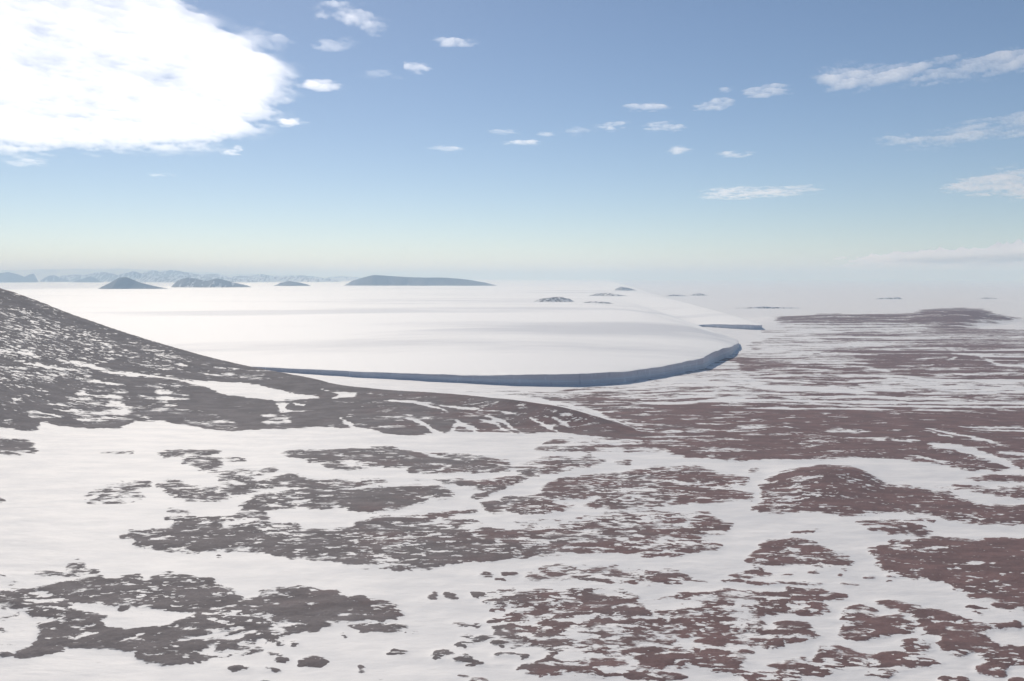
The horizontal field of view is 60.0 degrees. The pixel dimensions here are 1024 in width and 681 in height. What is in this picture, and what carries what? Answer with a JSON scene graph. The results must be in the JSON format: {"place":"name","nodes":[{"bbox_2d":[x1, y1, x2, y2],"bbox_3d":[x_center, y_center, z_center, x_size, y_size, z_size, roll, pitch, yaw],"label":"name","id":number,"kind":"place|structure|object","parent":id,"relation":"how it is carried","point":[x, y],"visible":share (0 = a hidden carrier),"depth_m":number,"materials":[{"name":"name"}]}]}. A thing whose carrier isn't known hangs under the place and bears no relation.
{"place":"outdoors","nodes":[
{"label":"outdoors","id":0,"kind":"place"},
{"bbox_2d":[0,272,34,281],"bbox_3d":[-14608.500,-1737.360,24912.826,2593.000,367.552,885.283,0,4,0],"label":"mountain","id":1,"kind":"structure","parent":0,"point":[8,277],"depth_m":24807.60,"materials":[{"name":"white snow"}]},
{"bbox_2d":[25,273,38,281],"bbox_3d":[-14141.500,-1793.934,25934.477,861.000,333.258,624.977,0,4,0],"label":"mountain","id":2,"kind":"structure","parent":0,"point":[32,277],"depth_m":25879.92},
{"bbox_2d":[40,275,69,281],"bbox_3d":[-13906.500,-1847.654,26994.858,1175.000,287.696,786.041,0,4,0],"label":"mountain","id":3,"kind":"structure","parent":0,"point":[52,278],"depth_m":26893.36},
{"bbox_2d":[73,276,100,281],"bbox_3d":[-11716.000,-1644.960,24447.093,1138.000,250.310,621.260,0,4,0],"label":"mountain","id":4,"kind":"structure","parent":0,"point":[89,279],"depth_m":24387.54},
{"bbox_2d":[59,272,115,281],"bbox_3d":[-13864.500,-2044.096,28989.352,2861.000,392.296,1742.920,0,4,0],"label":"mountain","id":5,"kind":"structure","parent":0,"point":[100,276],"depth_m":28823.42,"materials":[{"name":"white snow"}]},
{"bbox_2d":[101,271,146,281],"bbox_3d":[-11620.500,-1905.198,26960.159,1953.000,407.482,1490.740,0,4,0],"label":"mountain","id":6,"kind":"structure","parent":0,"point":[133,275],"depth_m":26831.07,"materials":[{"name":"white snow"}]},
{"bbox_2d":[98,277,167,288],"bbox_3d":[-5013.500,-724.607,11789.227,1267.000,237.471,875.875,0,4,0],"label":"mountain","id":7,"kind":"structure","parent":0,"point":[123,283],"depth_m":11715.47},
{"bbox_2d":[0,268,294,280],"bbox_3d":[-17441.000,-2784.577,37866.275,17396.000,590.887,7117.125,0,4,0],"label":"mountain","id":8,"kind":"structure","parent":0,"point":[40,274],"depth_m":37441.45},
{"bbox_2d":[142,270,232,278],"bbox_3d":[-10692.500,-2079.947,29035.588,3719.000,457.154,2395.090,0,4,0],"label":"mountain","id":9,"kind":"structure","parent":0,"point":[168,273],"depth_m":28864.20,"materials":[{"name":"white snow"}]},
{"bbox_2d":[133,275,258,281],"bbox_3d":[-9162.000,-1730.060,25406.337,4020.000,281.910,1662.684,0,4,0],"label":"mountain","id":10,"kind":"structure","parent":0,"point":[175,278],"depth_m":25293.14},
{"bbox_2d":[171,278,249,286],"bbox_3d":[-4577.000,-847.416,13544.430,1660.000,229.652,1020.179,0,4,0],"label":"mountain","id":11,"kind":"structure","parent":0,"point":[194,282],"depth_m":13436.12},
{"bbox_2d":[230,274,273,278],"bbox_3d":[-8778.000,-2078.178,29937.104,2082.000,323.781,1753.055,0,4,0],"label":"mountain","id":12,"kind":"structure","parent":0,"point":[248,277],"depth_m":29845.18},
{"bbox_2d":[274,281,309,285],"bbox_3d":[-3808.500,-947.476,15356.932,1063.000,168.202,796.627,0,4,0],"label":"mountain","id":13,"kind":"structure","parent":0,"point":[289,283],"depth_m":15279.60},
{"bbox_2d":[247,276,340,281],"bbox_3d":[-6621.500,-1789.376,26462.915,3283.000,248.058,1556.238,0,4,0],"label":"mountain","id":14,"kind":"structure","parent":0,"point":[282,279],"depth_m":26307.22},
{"bbox_2d":[285,275,325,278],"bbox_3d":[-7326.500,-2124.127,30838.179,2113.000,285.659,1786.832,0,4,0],"label":"mountain","id":15,"kind":"structure","parent":0,"point":[303,276],"depth_m":30757.93,"materials":[{"name":"white snow"}]},
{"bbox_2d":[0,288,649,446],"bbox_3d":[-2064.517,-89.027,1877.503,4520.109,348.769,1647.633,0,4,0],"label":"hill","id":16,"kind":"structure","parent":0,"point":[62,372],"depth_m":1462.45,"materials":[{"name":"stone"}]},
{"bbox_2d":[326,276,359,280],"bbox_3d":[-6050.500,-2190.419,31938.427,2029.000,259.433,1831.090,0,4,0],"label":"mountain","id":17,"kind":"structure","parent":0,"point":[341,278],"depth_m":31720.87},
{"bbox_2d":[344,275,496,285],"bbox_3d":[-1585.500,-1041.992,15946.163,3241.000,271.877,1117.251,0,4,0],"label":"mountain","id":18,"kind":"structure","parent":0,"point":[377,280],"depth_m":15832.89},
{"bbox_2d":[0,277,1023,680],"bbox_3d":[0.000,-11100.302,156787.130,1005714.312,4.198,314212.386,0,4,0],"label":"ground","id":19,"kind":"structure","parent":0,"point":[678,541],"depth_m":766.93,"materials":[{"name":"white snow"}]},
{"bbox_2d":[0,280,762,385],"bbox_3d":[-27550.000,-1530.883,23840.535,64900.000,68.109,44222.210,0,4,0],"label":"glacier","id":20,"kind":"object","parent":19,"relation":"on","point":[507,332],"visible":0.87,"depth_m":2935.73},
{"bbox_2d":[534,297,573,301],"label":"rock outcrop","id":21,"kind":"object","parent":20,"relation":"on","point":[555,299],"visible":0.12,"depth_m":5667.29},
{"bbox_2d":[581,301,613,303],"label":"rock outcrop","id":22,"kind":"object","parent":20,"relation":"on","point":[597,302],"visible":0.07,"depth_m":5486.62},
{"bbox_2d":[590,293,625,295],"bbox_3d":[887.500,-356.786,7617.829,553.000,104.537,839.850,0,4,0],"label":"rock outcrop","id":23,"kind":"object","parent":20,"relation":"on","point":[604,294],"visible":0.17,"depth_m":7588.59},
{"bbox_2d":[615,287,635,290],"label":"rock outcrop","id":24,"kind":"object","parent":20,"relation":"on","point":[624,289],"visible":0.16,"depth_m":10431.96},
{"bbox_2d":[690,293,707,295],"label":"rock outcrop","id":25,"kind":"object","parent":19,"relation":"on","point":[699,294],"visible":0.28,"depth_m":10250.78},
{"bbox_2d":[750,306,786,308],"bbox_3d":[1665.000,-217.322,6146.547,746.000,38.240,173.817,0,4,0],"label":"rock outcrop","id":26,"kind":"object","parent":19,"relation":"on","point":[767,307],"visible":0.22,"depth_m":6143.71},
{"bbox_2d":[0,0,1023,276],"label":"sky","id":27,"kind":"structure","parent":0,"point":[317,138],"materials":[{"name":"blue"}]},
{"bbox_2d":[767,465,906,510],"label":"hill","id":28,"kind":"structure","parent":0,"point":[829,487],"depth_m":915.05,"materials":[{"name":"stone"}]},
{"bbox_2d":[743,310,1023,328],"bbox_3d":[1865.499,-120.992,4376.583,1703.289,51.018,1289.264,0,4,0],"label":"hill","id":29,"kind":"structure","parent":0,"point":[953,319],"depth_m":4142.90,"materials":[{"name":"stone"}]}
]}

